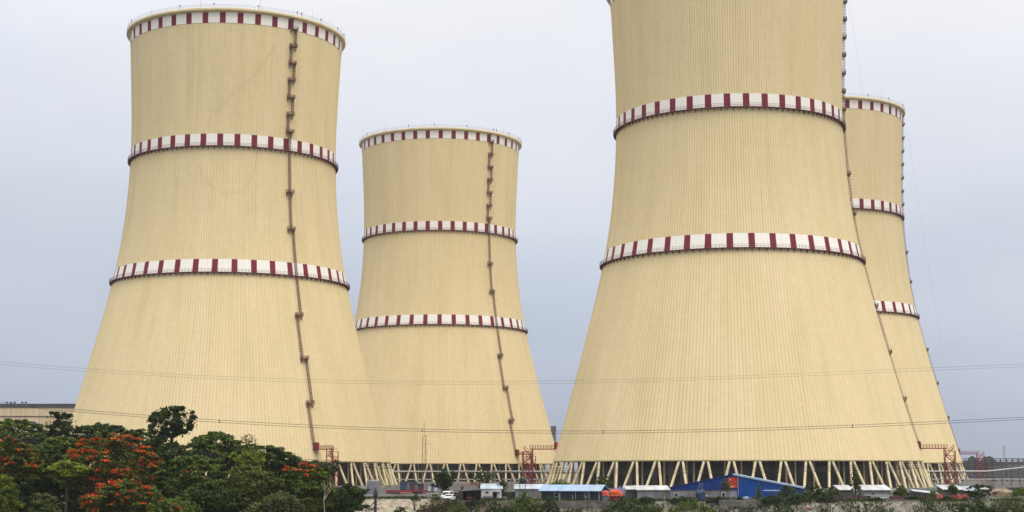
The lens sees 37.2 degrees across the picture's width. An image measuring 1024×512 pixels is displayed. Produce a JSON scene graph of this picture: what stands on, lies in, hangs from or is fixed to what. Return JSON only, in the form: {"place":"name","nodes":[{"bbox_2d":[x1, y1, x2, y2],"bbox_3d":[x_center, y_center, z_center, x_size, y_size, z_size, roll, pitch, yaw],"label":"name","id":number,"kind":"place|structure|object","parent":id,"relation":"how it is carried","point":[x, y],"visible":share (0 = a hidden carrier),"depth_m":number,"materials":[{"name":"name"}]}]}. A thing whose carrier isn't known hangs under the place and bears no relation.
{"place":"outdoors","nodes":[
{"label":"outdoors","id":0,"kind":"place"},
{"bbox_2d":[0,402,1023,433],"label":"power line","id":1,"kind":"object","parent":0,"point":[512,430],"visible":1,"depth_m":248.51,"materials":[{"name":"metal"}]},
{"bbox_2d":[0,362,1023,383],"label":"power line","id":2,"kind":"object","parent":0,"point":[506,381],"visible":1,"depth_m":269.58,"materials":[{"name":"metal"}]},
{"bbox_2d":[0,0,1023,469],"label":"sky","id":3,"kind":"structure","parent":0,"point":[541,73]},
{"bbox_2d":[4,434,1023,473],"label":"power line","id":4,"kind":"object","parent":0,"point":[589,472],"visible":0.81,"depth_m":262.44,"materials":[{"name":"metal"}]},
{"bbox_2d":[61,470,1023,511],"bbox_3d":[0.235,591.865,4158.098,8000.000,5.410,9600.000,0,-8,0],"label":"ground","id":5,"kind":"structure","parent":0,"point":[387,506],"depth_m":332.51,"materials":[{"name":"soil"}]},
{"bbox_2d":[0,474,24,511],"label":"tree","id":6,"kind":"object","parent":5,"relation":"on","point":[9,495],"visible":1,"depth_m":204.70,"materials":[{"name":"green plant"}]},
{"bbox_2d":[0,436,43,483],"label":"flowering tree","id":7,"kind":"object","parent":5,"relation":"on","point":[16,465],"visible":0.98,"depth_m":224.99,"materials":[{"name":"green plant"}]},
{"bbox_2d":[15,459,34,511],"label":"tree","id":8,"kind":"object","parent":5,"relation":"on","point":[21,487],"visible":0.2,"depth_m":255.98,"materials":[{"name":"green plant"}]},
{"bbox_2d":[0,418,50,456],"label":"tree","id":9,"kind":"object","parent":5,"relation":"on","point":[7,425],"visible":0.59,"depth_m":300.35,"materials":[{"name":"green plant"}]},
{"bbox_2d":[15,487,50,511],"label":"bush","id":10,"kind":"object","parent":5,"relation":"on","point":[25,504],"visible":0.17,"depth_m":255.25,"materials":[{"name":"green plant"}]},
{"bbox_2d":[0,404,75,462],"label":"hall","id":11,"kind":"structure","parent":5,"relation":"on","point":[35,414],"depth_m":756.53,"materials":[{"name":"beige metal"}]},
{"bbox_2d":[28,493,66,511],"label":"shrub","id":12,"kind":"object","parent":5,"relation":"on","point":[40,503],"visible":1,"depth_m":202.59,"materials":[{"name":"green plant"}]},
{"bbox_2d":[25,447,87,503],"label":"tree","id":13,"kind":"object","parent":5,"relation":"on","point":[50,485],"visible":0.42,"depth_m":240.38,"materials":[{"name":"green plant"}]},
{"bbox_2d":[33,436,88,504],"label":"tree","id":14,"kind":"object","parent":5,"relation":"on","point":[63,444],"visible":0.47,"depth_m":246.52,"materials":[{"name":"green plant"}]},
{"bbox_2d":[43,411,81,436],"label":"tree","id":15,"kind":"object","parent":5,"relation":"on","point":[66,428],"visible":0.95,"depth_m":287.89,"materials":[{"name":"green plant"}]},
{"bbox_2d":[43,459,92,511],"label":"tree","id":16,"kind":"object","parent":5,"relation":"on","point":[67,469],"visible":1,"depth_m":222.92,"materials":[{"name":"green plant"}]},
{"bbox_2d":[51,481,109,511],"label":"bush","id":17,"kind":"object","parent":5,"relation":"on","point":[74,505],"visible":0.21,"depth_m":249.19,"materials":[{"name":"green plant"}]},
{"bbox_2d":[65,422,133,462],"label":"tree","id":18,"kind":"object","parent":5,"relation":"on","point":[88,431],"visible":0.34,"depth_m":290.75,"materials":[{"name":"green plant"}]},
{"bbox_2d":[54,431,164,494],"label":"flowering tree","id":19,"kind":"object","parent":5,"relation":"on","point":[115,467],"visible":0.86,"depth_m":228.29,"materials":[{"name":"green plant"}]},
{"bbox_2d":[78,478,169,511],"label":"flowering tree","id":20,"kind":"object","parent":5,"relation":"on","point":[123,500],"visible":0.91,"depth_m":217.02,"materials":[{"name":"green plant"}]},
{"bbox_2d":[103,428,173,464],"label":"tree","id":21,"kind":"object","parent":5,"relation":"on","point":[147,441],"visible":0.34,"depth_m":286.51,"materials":[{"name":"green plant"}]},
{"bbox_2d":[132,491,203,511],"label":"tree","id":22,"kind":"object","parent":5,"relation":"on","point":[176,504],"visible":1,"depth_m":214.29,"materials":[{"name":"green plant"}]},
{"bbox_2d":[141,440,197,487],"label":"tree","id":23,"kind":"object","parent":5,"relation":"on","point":[164,453],"visible":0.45,"depth_m":258.17,"materials":[{"name":"green plant"}]},
{"bbox_2d":[146,405,197,472],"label":"tall tree","id":24,"kind":"object","parent":5,"relation":"on","point":[176,428],"visible":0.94,"depth_m":265.43,"materials":[{"name":"green plant"}]},
{"bbox_2d":[153,454,230,500],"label":"tree","id":25,"kind":"object","parent":5,"relation":"on","point":[184,481],"visible":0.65,"depth_m":235.98,"materials":[{"name":"green plant"}]},
{"bbox_2d":[170,481,251,511],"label":"tree","id":26,"kind":"object","parent":5,"relation":"on","point":[206,496],"visible":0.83,"depth_m":226.88,"materials":[{"name":"green plant"}]},
{"bbox_2d":[174,431,247,465],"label":"tree","id":27,"kind":"object","parent":5,"relation":"on","point":[207,443],"visible":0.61,"depth_m":270.60,"materials":[{"name":"green plant"}]},
{"bbox_2d":[70,2,399,487],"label":"cooling tower","id":28,"kind":"structure","parent":5,"relation":"on","point":[229,264],"depth_m":570.27,"materials":[{"name":"beige paint"}]},
{"bbox_2d":[228,445,265,510],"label":"tree","id":29,"kind":"object","parent":5,"relation":"on","point":[251,457],"visible":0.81,"depth_m":242.03,"materials":[{"name":"green plant"}]},
{"bbox_2d":[240,434,256,447],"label":"tree","id":30,"kind":"object","parent":5,"relation":"on","point":[249,441],"visible":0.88,"depth_m":260.07,"materials":[{"name":"green plant"}]},
{"bbox_2d":[216,461,284,510],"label":"tree","id":31,"kind":"object","parent":5,"relation":"on","point":[253,483],"visible":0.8,"depth_m":233.67,"materials":[{"name":"green plant"}]},
{"bbox_2d":[214,443,306,474],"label":"tree","id":32,"kind":"object","parent":5,"relation":"on","point":[276,461],"visible":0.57,"depth_m":257.63,"materials":[{"name":"green plant"}]},
{"bbox_2d":[239,490,316,511],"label":"tree","id":33,"kind":"object","parent":5,"relation":"on","point":[282,501],"visible":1,"depth_m":221.42,"materials":[{"name":"green plant"}]},
{"bbox_2d":[276,461,338,509],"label":"flowering tree","id":34,"kind":"object","parent":5,"relation":"on","point":[304,482],"visible":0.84,"depth_m":237.81,"materials":[{"name":"green plant"}]},
{"bbox_2d":[300,459,339,479],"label":"tree","id":35,"kind":"object","parent":5,"relation":"on","point":[330,469],"visible":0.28,"depth_m":296.65,"materials":[{"name":"green plant"}]},
{"bbox_2d":[315,442,338,486],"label":"stair tower","id":36,"kind":"structure","parent":5,"relation":"on","point":[317,445],"depth_m":539.70,"materials":[{"name":"red metal"}]},
{"bbox_2d":[328,483,369,511],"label":"tree","id":37,"kind":"object","parent":5,"relation":"on","point":[347,498],"visible":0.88,"depth_m":257.18,"materials":[{"name":"green plant"}]},
{"bbox_2d":[367,488,378,511],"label":"wooden pole","id":38,"kind":"object","parent":5,"relation":"on","point":[375,495],"visible":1,"depth_m":162.82,"materials":[{"name":"grey wood"}]},
{"bbox_2d":[367,479,379,493],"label":"water tank","id":39,"kind":"object","parent":5,"relation":"on","point":[372,484],"visible":0.84,"depth_m":386.23,"materials":[{"name":"grey metal"}]},
{"bbox_2d":[364,494,431,498],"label":"parapet wall","id":40,"kind":"structure","parent":5,"relation":"on","point":[411,495],"depth_m":364.80,"materials":[{"name":"grey concrete"}]},
{"bbox_2d":[386,489,427,493],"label":"barrier fence","id":41,"kind":"object","parent":5,"relation":"on","point":[403,490],"visible":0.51,"depth_m":415.11,"materials":[{"name":"red metal"}]},
{"bbox_2d":[400,481,416,489],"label":"container","id":42,"kind":"object","parent":5,"relation":"on","point":[404,485],"visible":0.76,"depth_m":514.25,"materials":[{"name":"metal"}]},
{"bbox_2d":[410,494,420,510],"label":"shrub","id":43,"kind":"object","parent":5,"relation":"on","point":[415,497],"visible":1,"depth_m":350.23,"materials":[{"name":"green plant"}]},
{"bbox_2d":[409,483,423,489],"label":"container","id":44,"kind":"object","parent":5,"relation":"on","point":[414,486],"visible":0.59,"depth_m":464.73,"materials":[{"name":"metal"}]},
{"bbox_2d":[420,501,452,511],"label":"shrub","id":45,"kind":"object","parent":5,"relation":"on","point":[440,508],"visible":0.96,"depth_m":325.17,"materials":[{"name":"green plant"}]},
{"bbox_2d":[430,468,455,492],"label":"tree","id":46,"kind":"object","parent":5,"relation":"on","point":[443,480],"visible":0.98,"depth_m":367.24,"materials":[{"name":"green plant"}]},
{"bbox_2d":[443,494,455,500],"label":"car","id":47,"kind":"object","parent":5,"relation":"on","point":[447,497],"visible":1,"depth_m":337.42,"materials":[{"name":"white paint"}]},
{"bbox_2d":[447,503,471,511],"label":"shrub","id":48,"kind":"object","parent":5,"relation":"on","point":[462,509],"visible":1,"depth_m":321.70,"materials":[{"name":"green plant"}]},
{"bbox_2d":[354,124,566,483],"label":"cooling tower","id":49,"kind":"structure","parent":5,"relation":"on","point":[439,298],"depth_m":770.33,"materials":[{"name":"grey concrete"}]},
{"bbox_2d":[461,488,480,500],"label":"open shack","id":50,"kind":"structure","parent":5,"relation":"on","point":[474,494],"depth_m":344.73,"materials":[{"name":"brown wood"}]},
{"bbox_2d":[470,467,495,487],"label":"tree","id":51,"kind":"object","parent":5,"relation":"on","point":[479,475],"visible":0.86,"depth_m":375.47,"materials":[{"name":"green plant"}]},
{"bbox_2d":[480,484,502,498],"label":"shed","id":52,"kind":"structure","parent":5,"relation":"on","point":[491,490],"depth_m":343.97,"materials":[{"name":"paint"}]},
{"bbox_2d":[484,501,510,511],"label":"shrub","id":53,"kind":"object","parent":5,"relation":"on","point":[503,509],"visible":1,"depth_m":317.48,"materials":[{"name":"green plant"}]},
{"bbox_2d":[497,479,508,497],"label":"sapling","id":54,"kind":"object","parent":5,"relation":"on","point":[504,493],"visible":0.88,"depth_m":347.88,"materials":[{"name":"green plant"}]},
{"bbox_2d":[519,476,525,497],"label":"water tank","id":55,"kind":"object","parent":5,"relation":"on","point":[522,479],"visible":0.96,"depth_m":345.63,"materials":[{"name":"black plastic"}]},
{"bbox_2d":[507,490,539,511],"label":"shrub","id":56,"kind":"object","parent":5,"relation":"on","point":[532,507],"visible":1,"depth_m":317.31,"materials":[{"name":"green plant"}]},
{"bbox_2d":[517,449,535,483],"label":"stair tower","id":57,"kind":"structure","parent":5,"relation":"on","point":[530,461],"depth_m":740.07,"materials":[{"name":"red metal"}]},
{"bbox_2d":[514,484,545,498],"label":"shed","id":58,"kind":"structure","parent":5,"relation":"on","point":[533,489],"depth_m":357.84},
{"bbox_2d":[522,442,557,483],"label":"stair tower","id":59,"kind":"structure","parent":5,"relation":"on","point":[555,445],"depth_m":542.55,"materials":[{"name":"red metal"}]},
{"bbox_2d":[537,494,560,511],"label":"shrub","id":60,"kind":"object","parent":5,"relation":"on","point":[549,501],"visible":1,"depth_m":315.49,"materials":[{"name":"green plant"}]},
{"bbox_2d":[550,426,556,467],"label":"steel tower","id":61,"kind":"structure","parent":5,"relation":"on","point":[553,429],"depth_m":1041.79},
{"bbox_2d":[538,485,609,500],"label":"shed","id":62,"kind":"structure","parent":5,"relation":"on","point":[562,492],"depth_m":334.36,"materials":[{"name":"white metal"}]},
{"bbox_2d":[553,501,609,508],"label":"retaining wall","id":63,"kind":"structure","parent":5,"relation":"on","point":[583,504],"depth_m":329.46,"materials":[{"name":"concrete"}]},
{"bbox_2d":[594,476,612,486],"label":"sapling","id":64,"kind":"object","parent":5,"relation":"on","point":[603,482],"visible":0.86,"depth_m":395.10,"materials":[{"name":"green plant"}]},
{"bbox_2d":[609,496,619,499],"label":"tarp heap","id":65,"kind":"object","parent":5,"relation":"on","point":[614,497],"visible":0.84,"depth_m":331.84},
{"bbox_2d":[609,489,622,495],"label":"tarp heap","id":66,"kind":"object","parent":65,"relation":"on","point":[615,492],"visible":1,"depth_m":331.13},
{"bbox_2d":[599,496,653,511],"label":"shrub","id":67,"kind":"object","parent":5,"relation":"on","point":[621,502],"visible":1,"depth_m":317.44,"materials":[{"name":"green plant"}]},
{"bbox_2d":[624,486,636,498],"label":"lean to","id":68,"kind":"object","parent":5,"relation":"on","point":[630,491],"visible":0.71,"depth_m":336.96,"materials":[{"name":"white wood"}]},
{"bbox_2d":[637,496,654,504],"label":"shrub","id":69,"kind":"object","parent":5,"relation":"on","point":[642,499],"visible":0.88,"depth_m":330.21,"materials":[{"name":"green plant"}]},
{"bbox_2d":[633,485,669,500],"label":"hut","id":70,"kind":"object","parent":5,"relation":"on","point":[657,491],"visible":0.86,"depth_m":335.05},
{"bbox_2d":[647,500,663,511],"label":"shrub","id":71,"kind":"object","parent":5,"relation":"on","point":[654,509],"visible":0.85,"depth_m":319.20,"materials":[{"name":"green plant"}]},
{"bbox_2d":[668,496,696,503],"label":"shrub","id":72,"kind":"object","parent":5,"relation":"on","point":[681,498],"visible":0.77,"depth_m":330.14,"materials":[{"name":"green plant"}]},
{"bbox_2d":[666,498,715,511],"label":"shrub","id":73,"kind":"object","parent":5,"relation":"on","point":[694,506],"visible":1,"depth_m":321.73,"materials":[{"name":"green plant"}]},
{"bbox_2d":[365,499,1022,511],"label":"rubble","id":74,"kind":"object","parent":5,"relation":"on","point":[714,505],"visible":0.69,"depth_m":329.30,"materials":[{"name":"stone"}]},
{"bbox_2d":[365,496,1023,511],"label":"weeds","id":75,"kind":"object","parent":5,"relation":"on","point":[760,506],"visible":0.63,"depth_m":329.87,"materials":[{"name":"green plant"}]},
{"bbox_2d":[696,481,704,499],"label":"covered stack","id":76,"kind":"object","parent":5,"relation":"on","point":[700,494],"visible":1,"depth_m":332.29,"materials":[{"name":"blue metal"}]},
{"bbox_2d":[380,467,1023,485],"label":"pipe rack","id":77,"kind":"object","parent":5,"relation":"on","point":[930,476],"visible":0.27,"depth_m":648.17,"materials":[{"name":"grey metal"}]},
{"bbox_2d":[670,490,736,499],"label":"sheet wall","id":78,"kind":"structure","parent":5,"relation":"on","point":[729,494],"depth_m":336.90,"materials":[{"name":"grey metal"}]},
{"bbox_2d":[705,495,728,503],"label":"shrub","id":79,"kind":"object","parent":5,"relation":"on","point":[714,499],"visible":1,"depth_m":330.15,"materials":[{"name":"green plant"}]},
{"bbox_2d":[719,478,731,489],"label":"sapling","id":80,"kind":"object","parent":5,"relation":"on","point":[725,485],"visible":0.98,"depth_m":340.73,"materials":[{"name":"green plant"}]},
{"bbox_2d":[669,474,805,497],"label":"gabled shed","id":81,"kind":"structure","parent":5,"relation":"on","point":[744,485],"depth_m":370.27,"materials":[{"name":"metal"}]},
{"bbox_2d":[719,500,757,509],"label":"retaining wall","id":82,"kind":"structure","parent":5,"relation":"on","point":[725,504],"depth_m":329.48,"materials":[{"name":"concrete"}]},
{"bbox_2d":[546,0,935,491],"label":"cooling tower","id":83,"kind":"structure","parent":5,"relation":"on","point":[732,251],"depth_m":504.39,"materials":[{"name":"beige concrete"}]},
{"bbox_2d":[753,484,761,499],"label":"sapling","id":84,"kind":"object","parent":5,"relation":"on","point":[758,496],"visible":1,"depth_m":332.85,"materials":[{"name":"green plant"}]},
{"bbox_2d":[759,493,783,504],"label":"shrub","id":85,"kind":"object","parent":5,"relation":"on","point":[770,498],"visible":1,"depth_m":330.29,"materials":[{"name":"green plant"}]},
{"bbox_2d":[774,484,799,498],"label":"shrub","id":86,"kind":"object","parent":5,"relation":"on","point":[786,490],"visible":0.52,"depth_m":335.47,"materials":[{"name":"green plant"}]},
{"bbox_2d":[785,494,811,504],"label":"shrub","id":87,"kind":"object","parent":5,"relation":"on","point":[795,498],"visible":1,"depth_m":330.12,"materials":[{"name":"green plant"}]},
{"bbox_2d":[799,483,829,499],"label":"shrub","id":88,"kind":"object","parent":5,"relation":"on","point":[809,493],"visible":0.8,"depth_m":335.36,"materials":[{"name":"green plant"}]},
{"bbox_2d":[815,494,837,502],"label":"shrub","id":89,"kind":"object","parent":5,"relation":"on","point":[827,497],"visible":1,"depth_m":330.17,"materials":[{"name":"green plant"}]},
{"bbox_2d":[825,485,841,498],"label":"shrub","id":90,"kind":"object","parent":5,"relation":"on","point":[834,492],"visible":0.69,"depth_m":336.62,"materials":[{"name":"green plant"}]},
{"bbox_2d":[833,485,853,497],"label":"shed","id":91,"kind":"structure","parent":5,"relation":"on","point":[844,489],"depth_m":342.10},
{"bbox_2d":[834,494,870,500],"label":"scrap fence","id":92,"kind":"object","parent":5,"relation":"on","point":[857,496],"visible":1,"depth_m":332.86,"materials":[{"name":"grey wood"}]},
{"bbox_2d":[848,471,861,494],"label":"sapling","id":93,"kind":"object","parent":5,"relation":"on","point":[855,481],"visible":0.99,"depth_m":335.02,"materials":[{"name":"green plant"}]},
{"bbox_2d":[858,485,891,495],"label":"shed","id":94,"kind":"structure","parent":5,"relation":"on","point":[864,490],"depth_m":340.26,"materials":[{"name":"white metal"}]},
{"bbox_2d":[866,495,889,500],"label":"board fence","id":95,"kind":"object","parent":5,"relation":"on","point":[883,497],"visible":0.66,"depth_m":333.88,"materials":[{"name":"concrete"}]},
{"bbox_2d":[893,485,909,498],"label":"shrub","id":96,"kind":"object","parent":5,"relation":"on","point":[901,491],"visible":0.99,"depth_m":347.50,"materials":[{"name":"green plant"}]},
{"bbox_2d":[842,93,967,484],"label":"cooling tower","id":97,"kind":"structure","parent":5,"relation":"on","point":[883,123],"depth_m":710.35,"materials":[{"name":"beige concrete"}]},
{"bbox_2d":[889,495,935,499],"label":"scrap fence","id":98,"kind":"object","parent":5,"relation":"on","point":[895,497],"visible":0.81,"depth_m":332.81,"materials":[{"name":"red metal"}]},
{"bbox_2d":[909,488,938,496],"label":"lean to","id":99,"kind":"object","parent":5,"relation":"on","point":[923,492],"visible":0.44,"depth_m":339.06,"materials":[{"name":"white metal"}]},
{"bbox_2d":[920,442,956,484],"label":"stair tower","id":100,"kind":"structure","parent":5,"relation":"on","point":[945,469],"depth_m":524.44,"materials":[{"name":"red metal"}]},
{"bbox_2d":[936,485,964,496],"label":"shed","id":101,"kind":"structure","parent":5,"relation":"on","point":[940,489],"depth_m":342.21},
{"bbox_2d":[944,484,957,494],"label":"sapling","id":102,"kind":"object","parent":5,"relation":"on","point":[952,489],"visible":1,"depth_m":333.75,"materials":[{"name":"green plant"}]},
{"bbox_2d":[959,451,985,478],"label":"stair tower","id":103,"kind":"structure","parent":5,"relation":"on","point":[983,463],"depth_m":722.48,"materials":[{"name":"red metal"}]},
{"bbox_2d":[946,497,1003,511],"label":"shrub","id":104,"kind":"object","parent":5,"relation":"on","point":[978,507],"visible":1,"depth_m":312.97,"materials":[{"name":"green plant"}]},
{"bbox_2d":[964,484,991,499],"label":"tree","id":105,"kind":"object","parent":5,"relation":"on","point":[976,493],"visible":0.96,"depth_m":330.84,"materials":[{"name":"green plant"}]},
{"bbox_2d":[957,458,1023,480],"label":"steelwork","id":106,"kind":"object","parent":5,"relation":"on","point":[988,467],"visible":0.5,"depth_m":852.32,"materials":[{"name":"grey metal"}]},
{"bbox_2d":[989,488,1011,496],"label":"sand heap","id":107,"kind":"object","parent":5,"relation":"on","point":[996,492],"visible":0.88,"depth_m":350.00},
{"bbox_2d":[988,492,1023,511],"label":"shrub","id":108,"kind":"object","parent":5,"relation":"on","point":[1005,506],"visible":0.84,"depth_m":317.51,"materials":[{"name":"green plant"}]},
{"bbox_2d":[1011,486,1023,497],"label":"shrub","id":109,"kind":"object","parent":5,"relation":"on","point":[1019,491],"visible":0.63,"depth_m":340.70,"materials":[{"name":"green plant"}]},
{"bbox_2d":[962,479,992,485],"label":"block wall","id":110,"kind":"structure","parent":0,"point":[968,482],"depth_m":593.24,"materials":[{"name":"grey concrete"}]},
{"bbox_2d":[942,463,1023,478],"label":"yard building","id":111,"kind":"structure","parent":0,"point":[1004,475],"depth_m":970.21,"materials":[{"name":"grey metal"}]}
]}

